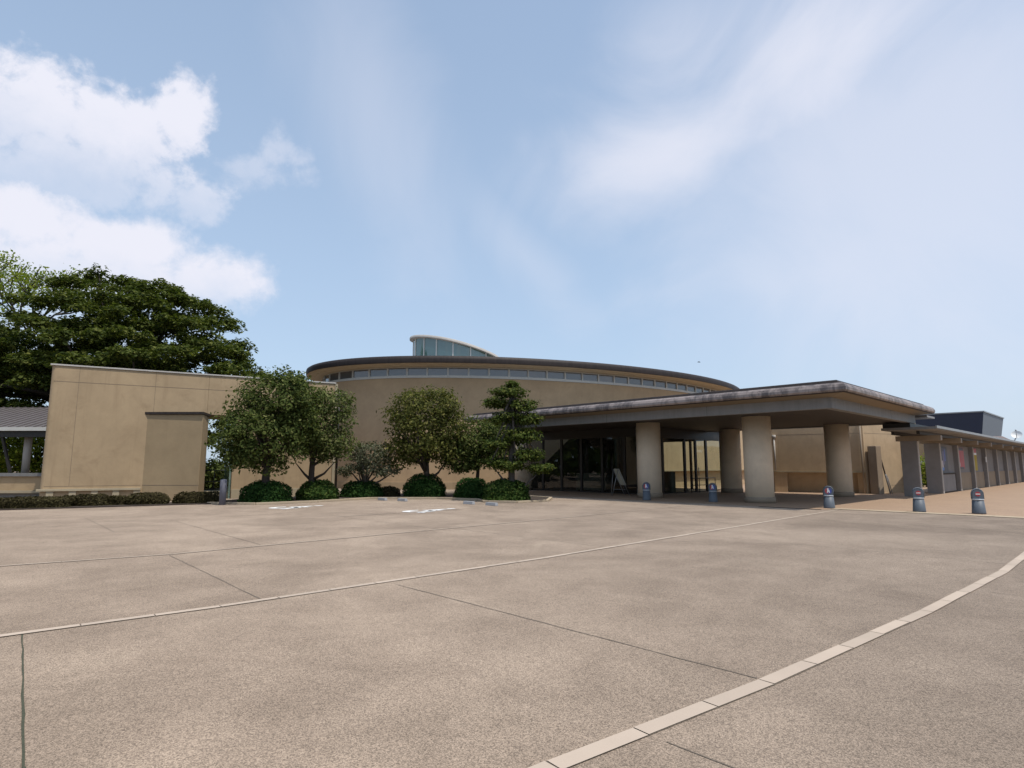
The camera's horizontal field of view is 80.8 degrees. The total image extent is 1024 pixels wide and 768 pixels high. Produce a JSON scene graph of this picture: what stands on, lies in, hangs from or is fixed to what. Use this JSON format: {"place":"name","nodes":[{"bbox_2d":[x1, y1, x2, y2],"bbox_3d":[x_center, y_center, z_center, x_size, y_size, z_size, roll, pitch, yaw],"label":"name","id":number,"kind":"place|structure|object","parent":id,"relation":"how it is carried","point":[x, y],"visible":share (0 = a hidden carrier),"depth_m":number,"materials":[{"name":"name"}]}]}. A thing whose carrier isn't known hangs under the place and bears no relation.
{"place":"outdoors","nodes":[
{"label":"outdoors","id":0,"kind":"place"},
{"bbox_2d":[0,470,1023,767],"bbox_3d":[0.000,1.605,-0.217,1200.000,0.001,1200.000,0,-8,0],"label":"ground","id":1,"kind":"structure","parent":0,"point":[392,674],"depth_m":5.74,"materials":[{"name":"concrete"}]},
{"bbox_2d":[0,437,19,471],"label":"garden tree","id":2,"kind":"object","parent":1,"relation":"on","point":[8,451],"visible":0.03,"depth_m":41.00,"materials":[{"name":"green plant"}]},
{"bbox_2d":[0,437,44,472],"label":"garden tree","id":3,"kind":"object","parent":1,"relation":"on","point":[37,453],"visible":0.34,"depth_m":38.50,"materials":[{"name":"green plant"}]},
{"bbox_2d":[21,634,25,767],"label":"pavement joint","id":4,"kind":"object","parent":1,"relation":"on","point":[22,727],"visible":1,"depth_m":3.99,"materials":[{"name":"concrete"}]},
{"bbox_2d":[0,407,47,497],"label":"covered corridor","id":5,"kind":"object","parent":1,"relation":"on","point":[28,424],"visible":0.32,"depth_m":30.00,"materials":[{"name":"grey metal"}]},
{"bbox_2d":[0,250,129,397],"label":"sparse tree","id":6,"kind":"object","parent":1,"relation":"on","point":[33,284],"visible":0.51,"depth_m":47.80,"materials":[{"name":"green plant"}]},
{"bbox_2d":[0,502,210,509],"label":"planting bed","id":7,"kind":"object","parent":1,"relation":"on","point":[170,503],"visible":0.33,"depth_m":23.48,"materials":[{"name":"soil"}]},
{"bbox_2d":[0,495,74,508],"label":"hedge","id":8,"kind":"object","parent":7,"relation":"on","point":[30,501],"visible":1,"depth_m":22.45,"materials":[{"name":"green plant"}]},
{"bbox_2d":[62,495,76,505],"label":"hedge","id":9,"kind":"object","parent":7,"relation":"on","point":[73,503],"visible":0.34,"depth_m":23.41,"materials":[{"name":"green plant"}]},
{"bbox_2d":[74,493,109,505],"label":"hedge","id":10,"kind":"object","parent":7,"relation":"on","point":[97,499],"visible":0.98,"depth_m":23.57,"materials":[{"name":"green plant"}]},
{"bbox_2d":[107,495,126,504],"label":"hedge","id":11,"kind":"object","parent":7,"relation":"on","point":[116,500],"visible":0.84,"depth_m":24.04,"materials":[{"name":"green plant"}]},
{"bbox_2d":[125,492,170,504],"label":"hedge","id":12,"kind":"object","parent":7,"relation":"on","point":[141,498],"visible":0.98,"depth_m":24.42,"materials":[{"name":"green plant"}]},
{"bbox_2d":[172,491,219,503],"bbox_3d":[-13.284,4.831,25.596,2.084,0.566,0.988,5,-9,-31],"label":"hedge","id":13,"kind":"object","parent":7,"relation":"on","point":[196,497],"visible":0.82,"depth_m":25.27,"materials":[{"name":"green plant"}]},
{"bbox_2d":[0,262,270,447],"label":"spreading tree","id":14,"kind":"object","parent":1,"relation":"on","point":[102,332],"visible":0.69,"depth_m":40.46,"materials":[{"name":"green plant"}]},
{"bbox_2d":[36,363,339,500],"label":"wall wing","id":15,"kind":"structure","parent":1,"relation":"on","point":[110,431],"depth_m":27.73,"materials":[{"name":"beige paint"}]},
{"bbox_2d":[204,470,223,489],"bbox_3d":[-15.821,5.337,32.521,2.743,1.372,0.050,4,-9,-30],"label":"railing","id":16,"kind":"object","parent":1,"relation":"on","point":[213,481],"visible":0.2,"depth_m":32.36,"materials":[{"name":"black metal"}]},
{"bbox_2d":[204,457,224,489],"bbox_3d":[-19.373,6.048,39.122,3.181,2.586,3.204,0,-8,0],"label":"garden tree","id":17,"kind":"object","parent":1,"relation":"on","point":[219,475],"visible":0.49,"depth_m":38.27,"materials":[{"name":"green plant"}]},
{"bbox_2d":[171,556,260,598],"bbox_3d":[-4.636,2.863,9.123,0.026,0.001,4.806,7,-10,-41],"label":"pavement joint","id":18,"kind":"object","parent":1,"relation":"on","point":[218,578],"visible":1,"depth_m":8.66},
{"bbox_2d":[219,479,226,504],"bbox_3d":[-11.940,4.463,24.856,0.260,1.050,0.260,0,-8,0],"label":"guard post","id":19,"kind":"object","parent":1,"relation":"on","point":[223,491],"visible":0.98,"depth_m":24.76,"materials":[{"name":"metal"}]},
{"bbox_2d":[1,506,676,565],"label":"paving strip","id":20,"kind":"object","parent":1,"relation":"on","point":[293,542],"visible":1,"depth_m":12.35,"materials":[{"name":"stone"}]},
{"bbox_2d":[8,506,677,565],"bbox_3d":[-1.727,3.748,15.674,23.806,0.001,0.698,7,-11,-43],"label":"strip joint","id":21,"kind":"object","parent":1,"relation":"on","point":[297,542],"visible":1,"depth_m":12.38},
{"bbox_2d":[207,492,551,504],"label":"bed kerb","id":22,"kind":"structure","parent":1,"relation":"on","point":[548,499],"depth_m":26.72,"materials":[{"name":"stone"}]},
{"bbox_2d":[226,493,547,501],"bbox_3d":[-5.550,5.646,29.913,14.900,0.060,10.200,0,-8,0],"label":"planting bed","id":23,"kind":"object","parent":1,"relation":"on","point":[450,495],"visible":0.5,"depth_m":29.39,"materials":[{"name":"soil"}]},
{"bbox_2d":[237,479,293,502],"bbox_3d":[-10.762,4.683,26.374,2.289,1.061,2.234,0,-8,0],"label":"rounded shrub","id":24,"kind":"object","parent":23,"relation":"on","point":[260,491],"visible":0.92,"depth_m":25.65,"materials":[{"name":"green plant"}]},
{"bbox_2d":[204,364,328,483],"bbox_3d":[-10.712,2.078,26.408,5.119,6.084,4.666,0,-8,0],"label":"broadleaf tree","id":25,"kind":"object","parent":23,"relation":"on","point":[283,423],"visible":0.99,"depth_m":25.88,"materials":[{"name":"green plant"}]},
{"bbox_2d":[294,479,339,499],"bbox_3d":[-8.997,4.906,27.880,1.941,1.048,1.986,0,-8,0],"label":"rounded shrub","id":26,"kind":"object","parent":23,"relation":"on","point":[320,489],"visible":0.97,"depth_m":27.29,"materials":[{"name":"green plant"}]},
{"bbox_2d":[292,382,360,485],"bbox_3d":[-8.942,2.614,28.078,3.858,5.463,3.356,0,-8,0],"label":"broadleaf tree","id":27,"kind":"object","parent":23,"relation":"on","point":[337,446],"visible":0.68,"depth_m":27.75,"materials":[{"name":"green plant"}]},
{"bbox_2d":[339,480,384,497],"bbox_3d":[-7.548,5.291,30.317,2.305,0.926,2.007,0,-8,0],"label":"rounded shrub","id":28,"kind":"object","parent":23,"relation":"on","point":[353,489],"visible":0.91,"depth_m":29.71,"materials":[{"name":"green plant"}]},
{"bbox_2d":[336,440,401,484],"bbox_3d":[-7.121,4.232,30.156,3.385,2.846,2.397,0,-8,0],"label":"shrub","id":29,"kind":"object","parent":23,"relation":"on","point":[360,459],"visible":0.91,"depth_m":29.88,"materials":[{"name":"green plant"}]},
{"bbox_2d":[379,485,400,496],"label":"rounded shrub","id":30,"kind":"object","parent":23,"relation":"on","point":[390,490],"visible":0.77,"depth_m":30.59,"materials":[{"name":"green plant"}]},
{"bbox_2d":[376,384,472,479],"bbox_3d":[-4.483,2.830,30.662,4.546,5.726,4.644,6,-10,-38],"label":"broadleaf tree","id":31,"kind":"object","parent":23,"relation":"on","point":[424,447],"visible":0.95,"depth_m":30.08,"materials":[{"name":"green plant"}]},
{"bbox_2d":[402,472,446,496],"bbox_3d":[-4.441,5.134,30.573,2.265,1.300,2.147,0,-8,0],"label":"rounded shrub","id":32,"kind":"object","parent":23,"relation":"on","point":[417,486],"visible":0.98,"depth_m":29.93,"materials":[{"name":"green plant"}]},
{"bbox_2d":[452,477,485,498],"bbox_3d":[-1.951,5.075,29.279,1.863,1.073,1.879,0,-8,0],"label":"rounded shrub","id":33,"kind":"object","parent":23,"relation":"on","point":[471,487],"visible":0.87,"depth_m":28.70,"materials":[{"name":"green plant"}]},
{"bbox_2d":[439,414,522,478],"bbox_3d":[-1.544,3.647,30.954,4.531,4.188,3.231,0,-8,0],"label":"broadleaf tree","id":34,"kind":"object","parent":23,"relation":"on","point":[473,452],"visible":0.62,"depth_m":30.36,"materials":[{"name":"green plant"}]},
{"bbox_2d":[481,478,530,500],"bbox_3d":[-0.273,4.814,27.360,2.279,1.103,2.122,0,-8,0],"label":"rounded shrub","id":35,"kind":"object","parent":23,"relation":"on","point":[500,489],"visible":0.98,"depth_m":26.68,"materials":[{"name":"green plant"}]},
{"bbox_2d":[476,380,556,485],"bbox_3d":[0.195,2.502,27.377,3.645,5.502,2.124,0,-8,0],"label":"layered tree","id":36,"kind":"object","parent":23,"relation":"on","point":[514,407],"visible":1,"depth_m":27.19,"materials":[{"name":"green plant"}]},
{"bbox_2d":[0,510,834,636],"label":"paving strip","id":37,"kind":"object","parent":1,"relation":"on","point":[45,629],"visible":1,"depth_m":7.69,"materials":[{"name":"stone"}]},
{"bbox_2d":[2,510,835,636],"bbox_3d":[2.656,3.372,12.890,26.206,0.001,0.568,7,-11,-43],"label":"strip joint","id":38,"kind":"object","parent":1,"relation":"on","point":[342,588],"visible":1,"depth_m":7.65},
{"bbox_2d":[402,508,454,512],"bbox_3d":[-3.042,4.581,21.857,1.062,0.001,2.362,-4,-9,27],"label":"wheelchair symbol","id":39,"kind":"object","parent":1,"relation":"on","point":[425,510],"visible":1,"depth_m":21.65,"materials":[{"name":"white paint"}]},
{"bbox_2d":[463,501,474,504],"bbox_3d":[-1.807,4.986,25.270,0.165,0.125,0.617,7,-11,-44],"label":"wheel stop","id":40,"kind":"object","parent":1,"relation":"on","point":[469,502],"visible":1,"depth_m":25.15,"materials":[{"name":"grey concrete"}]},
{"bbox_2d":[485,502,497,505],"bbox_3d":[-0.825,4.871,24.419,0.165,0.125,0.617,7,-11,-44],"label":"wheel stop","id":41,"kind":"object","parent":1,"relation":"on","point":[491,504],"visible":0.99,"depth_m":24.34,"materials":[{"name":"grey concrete"}]},
{"bbox_2d":[306,335,739,488],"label":"rotunda","id":42,"kind":"structure","parent":1,"relation":"on","point":[470,374],"depth_m":42.49,"materials":[{"name":"paint"}]},
{"bbox_2d":[323,374,328,381],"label":"window","id":43,"kind":"structure","parent":42,"relation":"in","point":[326,378],"depth_m":45.67,"materials":[{"name":"grey glass"}]},
{"bbox_2d":[329,372,338,381],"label":"window","id":44,"kind":"structure","parent":42,"relation":"in","point":[332,376],"depth_m":44.51,"materials":[{"name":"grey glass"}]},
{"bbox_2d":[339,370,352,379],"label":"window","id":45,"kind":"structure","parent":42,"relation":"in","point":[342,374],"depth_m":43.59,"materials":[{"name":"grey glass"}]},
{"bbox_2d":[352,369,368,377],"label":"window","id":46,"kind":"structure","parent":42,"relation":"in","point":[360,373],"depth_m":42.90,"materials":[{"name":"glass"}]},
{"bbox_2d":[369,368,387,376],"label":"window","id":47,"kind":"structure","parent":42,"relation":"in","point":[374,372],"depth_m":42.42,"materials":[{"name":"glass"}]},
{"bbox_2d":[387,367,406,375],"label":"window","id":48,"kind":"structure","parent":42,"relation":"in","point":[400,371],"depth_m":42.12,"materials":[{"name":"grey glass"}]},
{"bbox_2d":[407,367,426,375],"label":"window","id":49,"kind":"structure","parent":42,"relation":"in","point":[411,371],"depth_m":41.95,"materials":[{"name":"glass"}]},
{"bbox_2d":[427,367,447,375],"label":"window","id":50,"kind":"structure","parent":42,"relation":"in","point":[431,371],"depth_m":41.91,"materials":[{"name":"glass"}]},
{"bbox_2d":[448,367,468,375],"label":"window","id":51,"kind":"structure","parent":42,"relation":"in","point":[452,371],"depth_m":41.99,"materials":[{"name":"glass"}]},
{"bbox_2d":[469,367,488,376],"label":"window","id":52,"kind":"structure","parent":42,"relation":"in","point":[473,371],"depth_m":42.18,"materials":[{"name":"glass"}]},
{"bbox_2d":[489,368,508,376],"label":"window","id":53,"kind":"structure","parent":42,"relation":"in","point":[493,372],"depth_m":42.42,"materials":[{"name":"grey glass"}]},
{"bbox_2d":[509,369,527,377],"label":"window","id":54,"kind":"structure","parent":42,"relation":"in","point":[520,373],"depth_m":42.76,"materials":[{"name":"grey glass"}]},
{"bbox_2d":[528,369,546,378],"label":"window","id":55,"kind":"structure","parent":42,"relation":"in","point":[542,374],"depth_m":43.17,"materials":[{"name":"grey glass"}]},
{"bbox_2d":[547,370,564,379],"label":"window","id":56,"kind":"structure","parent":42,"relation":"in","point":[560,375],"depth_m":43.64,"materials":[{"name":"grey glass"}]},
{"bbox_2d":[565,371,582,380],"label":"window","id":57,"kind":"structure","parent":42,"relation":"in","point":[577,376],"depth_m":44.17,"materials":[{"name":"grey glass"}]},
{"bbox_2d":[582,373,598,381],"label":"window","id":58,"kind":"structure","parent":42,"relation":"in","point":[592,377],"depth_m":44.76,"materials":[{"name":"grey glass"}]},
{"bbox_2d":[599,374,613,382],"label":"window","id":59,"kind":"structure","parent":42,"relation":"in","point":[605,378],"depth_m":45.38,"materials":[{"name":"glass"}]},
{"bbox_2d":[614,375,628,383],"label":"window","id":60,"kind":"structure","parent":42,"relation":"in","point":[617,379],"depth_m":46.06,"materials":[{"name":"glass"}]},
{"bbox_2d":[629,377,641,385],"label":"window","id":61,"kind":"structure","parent":42,"relation":"in","point":[632,380],"depth_m":46.80,"materials":[{"name":"glass"}]},
{"bbox_2d":[642,378,654,386],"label":"window","id":62,"kind":"structure","parent":42,"relation":"in","point":[645,382],"depth_m":47.58,"materials":[{"name":"glass"}]},
{"bbox_2d":[655,380,666,387],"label":"window","id":63,"kind":"structure","parent":42,"relation":"in","point":[658,383],"depth_m":48.43,"materials":[{"name":"glass"}]},
{"bbox_2d":[667,381,677,389],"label":"window","id":64,"kind":"structure","parent":42,"relation":"in","point":[670,385],"depth_m":49.31,"materials":[{"name":"glass"}]},
{"bbox_2d":[677,382,686,390],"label":"window","id":65,"kind":"structure","parent":42,"relation":"in","point":[680,386],"depth_m":50.19,"materials":[{"name":"glass"}]},
{"bbox_2d":[687,384,695,392],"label":"window","id":66,"kind":"structure","parent":42,"relation":"in","point":[691,388],"depth_m":51.21,"materials":[{"name":"glass"}]},
{"bbox_2d":[696,386,703,392],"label":"window","id":67,"kind":"structure","parent":42,"relation":"in","point":[699,389],"depth_m":52.18,"materials":[{"name":"glass"}]},
{"bbox_2d":[400,585,755,677],"bbox_3d":[0.159,2.497,6.410,0.027,0.001,5.000,7,-11,-43],"label":"pavement joint","id":68,"kind":"object","parent":1,"relation":"on","point":[600,637],"visible":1,"depth_m":5.60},
{"bbox_2d":[667,741,734,767],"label":"pavement joint","id":69,"kind":"object","parent":1,"relation":"on","point":[701,755],"visible":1,"depth_m":3.38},
{"bbox_2d":[528,552,1023,767],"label":"paving strip","id":70,"kind":"object","parent":1,"relation":"on","point":[576,756],"visible":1,"depth_m":4.32,"materials":[{"name":"stone"}]},
{"bbox_2d":[546,559,1022,767],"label":"strip joint","id":71,"kind":"object","parent":1,"relation":"on","point":[763,688],"visible":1,"depth_m":4.36,"materials":[{"name":"concrete"}]},
{"bbox_2d":[0,0,1023,465],"label":"sky","id":72,"kind":"structure","parent":0,"point":[758,193],"materials":[{"name":"blue"}]},
{"bbox_2d":[528,482,1023,516],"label":"entrance pavement","id":73,"kind":"structure","parent":0,"point":[1005,500],"depth_m":28.65,"materials":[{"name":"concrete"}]},
{"bbox_2d":[611,469,628,494],"bbox_3d":[5.884,5.342,32.780,0.964,1.434,0.420,0,-8,0],"label":"easel sign","id":74,"kind":"object","parent":73,"relation":"on","point":[619,477],"visible":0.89,"depth_m":32.76,"materials":[{"name":"metal"}]},
{"bbox_2d":[531,427,720,493],"bbox_3d":[6.832,5.083,40.300,9.618,3.944,11.341,7,-10,-42],"label":"glass lobby","id":75,"kind":"object","parent":73,"relation":"on","point":[585,460],"visible":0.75,"depth_m":39.85,"materials":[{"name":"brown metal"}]},
{"bbox_2d":[531,439,542,489],"bbox_3d":[1.512,5.326,39.681,0.100,3.290,1.500,7,-11,-44],"label":"window","id":76,"kind":"structure","parent":75,"relation":"in","point":[542,439],"depth_m":39.21,"materials":[{"name":"brown metal"}]},
{"bbox_2d":[543,439,561,490],"bbox_3d":[2.589,5.177,38.577,0.100,3.290,1.600,7,-11,-44],"label":"window","id":77,"kind":"structure","parent":75,"relation":"in","point":[543,439],"depth_m":38.88,"materials":[{"name":"brown metal"}]},
{"bbox_2d":[561,438,580,491],"bbox_3d":[3.700,5.022,37.436,0.100,3.290,1.600,7,-11,-44],"label":"window","id":78,"kind":"structure","parent":75,"relation":"in","point":[562,486],"depth_m":37.79,"materials":[{"name":"brown metal"}]},
{"bbox_2d":[581,437,601,492],"bbox_3d":[4.812,4.868,36.295,0.100,3.290,1.600,7,-11,-44],"label":"window","id":79,"kind":"structure","parent":75,"relation":"in","point":[587,437],"depth_m":36.64,"materials":[{"name":"brown metal"}]},
{"bbox_2d":[601,436,624,493],"bbox_3d":[5.923,4.714,35.155,0.100,3.290,1.600,7,-11,-44],"label":"window","id":80,"kind":"structure","parent":75,"relation":"in","point":[602,442],"depth_m":35.50,"materials":[{"name":"brown metal"}]},
{"bbox_2d":[623,435,636,493],"bbox_3d":[7.014,4.563,34.036,0.100,3.290,1.540,7,-11,-44],"label":"window","id":81,"kind":"structure","parent":75,"relation":"in","point":[625,471],"depth_m":34.50,"materials":[{"name":"brown metal"}]},
{"bbox_2d":[660,437,663,493],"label":"window","id":82,"kind":"structure","parent":75,"relation":"in","point":[660,437],"depth_m":34.32,"materials":[{"name":"brown metal"}]},
{"bbox_2d":[662,437,685,493],"bbox_3d":[9.479,4.752,35.248,2.450,3.240,0.100,7,-11,-44],"label":"window","id":83,"kind":"structure","parent":75,"relation":"in","point":[683,442],"depth_m":35.87,"materials":[{"name":"brown metal"}]},
{"bbox_2d":[663,441,690,488],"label":"window","id":84,"kind":"structure","parent":75,"relation":"in","point":[663,441],"depth_m":41.19,"materials":[{"name":"brown metal"}]},
{"bbox_2d":[684,438,697,492],"bbox_3d":[10.855,4.923,36.510,1.300,3.240,0.180,7,-11,-44],"label":"door","id":85,"kind":"structure","parent":75,"relation":"in","point":[694,442],"depth_m":36.79,"materials":[{"name":"brown metal"}]},
{"bbox_2d":[695,439,706,491],"bbox_3d":[11.790,5.043,37.405,1.300,3.240,0.180,7,-11,-44],"label":"door","id":86,"kind":"structure","parent":75,"relation":"in","point":[705,455],"depth_m":37.72,"materials":[{"name":"brown metal"}]},
{"bbox_2d":[690,440,720,489],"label":"window","id":87,"kind":"structure","parent":75,"relation":"in","point":[691,440],"depth_m":40.92,"materials":[{"name":"brown metal"}]},
{"bbox_2d":[706,439,720,490],"bbox_3d":[13.003,5.208,38.621,2.150,3.240,0.100,7,-11,-44],"label":"window","id":88,"kind":"structure","parent":75,"relation":"in","point":[706,439],"depth_m":38.00,"materials":[{"name":"brown metal"}]},
{"bbox_2d":[642,482,650,499],"bbox_3d":[6.300,5.014,28.182,0.400,0.838,0.400,-4,-8,24],"label":"bollard","id":89,"kind":"object","parent":73,"relation":"on","point":[646,488],"visible":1,"depth_m":28.07,"materials":[{"name":"grey plastic"}]},
{"bbox_2d":[464,380,934,502],"bbox_3d":[9.371,3.777,33.984,15.025,4.855,22.310,7,-11,-44],"label":"entrance canopy","id":90,"kind":"object","parent":73,"relation":"on","point":[835,409],"visible":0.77,"depth_m":27.77,"materials":[{"name":"grey concrete"}]},
{"bbox_2d":[690,477,715,492],"bbox_3d":[11.569,6.099,36.331,3.000,0.869,0.050,7,-11,-44],"label":"handrail","id":91,"kind":"object","parent":73,"relation":"on","point":[707,484],"visible":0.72,"depth_m":36.01,"materials":[{"name":"black metal"}]},
{"bbox_2d":[708,483,717,501],"bbox_3d":[8.980,4.840,26.894,0.400,0.838,0.400,-4,-9,27],"label":"bollard","id":92,"kind":"object","parent":73,"relation":"on","point":[712,488],"visible":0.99,"depth_m":26.79,"materials":[{"name":"grey plastic"}]},
{"bbox_2d":[664,425,903,493],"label":"courtyard wall","id":93,"kind":"structure","parent":73,"relation":"on","point":[799,461],"depth_m":36.35,"materials":[{"name":"beige paint"}]},
{"bbox_2d":[823,486,834,507],"bbox_3d":[12.100,4.313,22.989,0.400,0.838,0.400,-4,-9,26],"label":"bollard","id":94,"kind":"object","parent":73,"relation":"on","point":[828,492],"visible":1,"depth_m":22.89,"materials":[{"name":"grey plastic"}]},
{"bbox_2d":[867,446,883,493],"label":"stone pillar","id":95,"kind":"structure","parent":73,"relation":"on","point":[875,470],"depth_m":34.23,"materials":[{"name":"stone"}]},
{"bbox_2d":[885,474,892,493],"bbox_3d":[21.541,5.718,34.367,0.563,1.126,0.048,4,-9,-28],"label":"hand rail","id":96,"kind":"object","parent":73,"relation":"on","point":[888,484],"visible":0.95,"depth_m":34.32,"materials":[{"name":"metal"}]},
{"bbox_2d":[912,487,925,511],"bbox_3d":[14.260,4.050,21.108,0.400,0.838,0.400,-3,-8,22],"label":"bollard","id":97,"kind":"object","parent":73,"relation":"on","point":[918,496],"visible":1,"depth_m":21.02,"materials":[{"name":"grey plastic"}]},
{"bbox_2d":[918,441,924,484],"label":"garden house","id":98,"kind":"structure","parent":73,"relation":"on","point":[921,449],"depth_m":48.81,"materials":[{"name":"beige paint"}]},
{"bbox_2d":[920,453,926,486],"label":"garden tree","id":99,"kind":"object","parent":73,"relation":"on","point":[923,472],"visible":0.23,"depth_m":45.36,"materials":[{"name":"green plant"}]},
{"bbox_2d":[832,508,1023,517],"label":"kerb band","id":100,"kind":"object","parent":73,"relation":"on","point":[931,513],"visible":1,"depth_m":20.22,"materials":[{"name":"concrete"}]},
{"bbox_2d":[943,473,956,492],"bbox_3d":[26.363,5.952,36.290,3.800,1.160,0.100,7,-11,-44],"label":"panel board","id":101,"kind":"object","parent":73,"relation":"on","point":[950,482],"visible":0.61,"depth_m":36.36,"materials":[{"name":"grey metal"}]},
{"bbox_2d":[881,423,1023,496],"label":"colonnade","id":102,"kind":"object","parent":73,"relation":"on","point":[1003,464],"visible":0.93,"depth_m":37.60,"materials":[{"name":"grey concrete"}]},
{"bbox_2d":[941,447,948,470],"bbox_3d":[25.881,4.487,36.120,2.300,1.420,0.036,7,-11,-44],"label":"poster","id":103,"kind":"object","parent":102,"relation":"attached to","point":[944,458],"visible":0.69,"depth_m":36.34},
{"bbox_2d":[958,447,964,468],"bbox_3d":[29.478,4.882,39.571,2.400,1.400,0.036,7,-11,-44],"label":"poster","id":104,"kind":"object","parent":102,"relation":"attached to","point":[961,458],"visible":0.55,"depth_m":39.83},
{"bbox_2d":[973,449,977,470],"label":"banner","id":105,"kind":"object","parent":102,"relation":"attached to","point":[975,459],"visible":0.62,"depth_m":43.04,"materials":[{"name":"yellow fabric"}]},
{"bbox_2d":[970,488,986,513],"bbox_3d":[15.700,3.937,20.275,0.400,0.838,0.400,-3,-8,19],"label":"bollard","id":106,"kind":"object","parent":73,"relation":"on","point":[977,499],"visible":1,"depth_m":20.19,"materials":[{"name":"grey plastic"}]},
{"bbox_2d":[915,411,1003,435],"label":"navy building","id":107,"kind":"structure","parent":0,"point":[985,423],"depth_m":82.83,"materials":[{"name":"blue metal"}]},
{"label":"low building","id":108,"kind":"object","parent":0,"visible":0},
{"bbox_2d":[1011,430,1021,440],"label":"satellite dish","id":109,"kind":"object","parent":108,"relation":"attached to","point":[1015,434],"visible":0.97,"depth_m":69.21,"materials":[{"name":"white plastic"}]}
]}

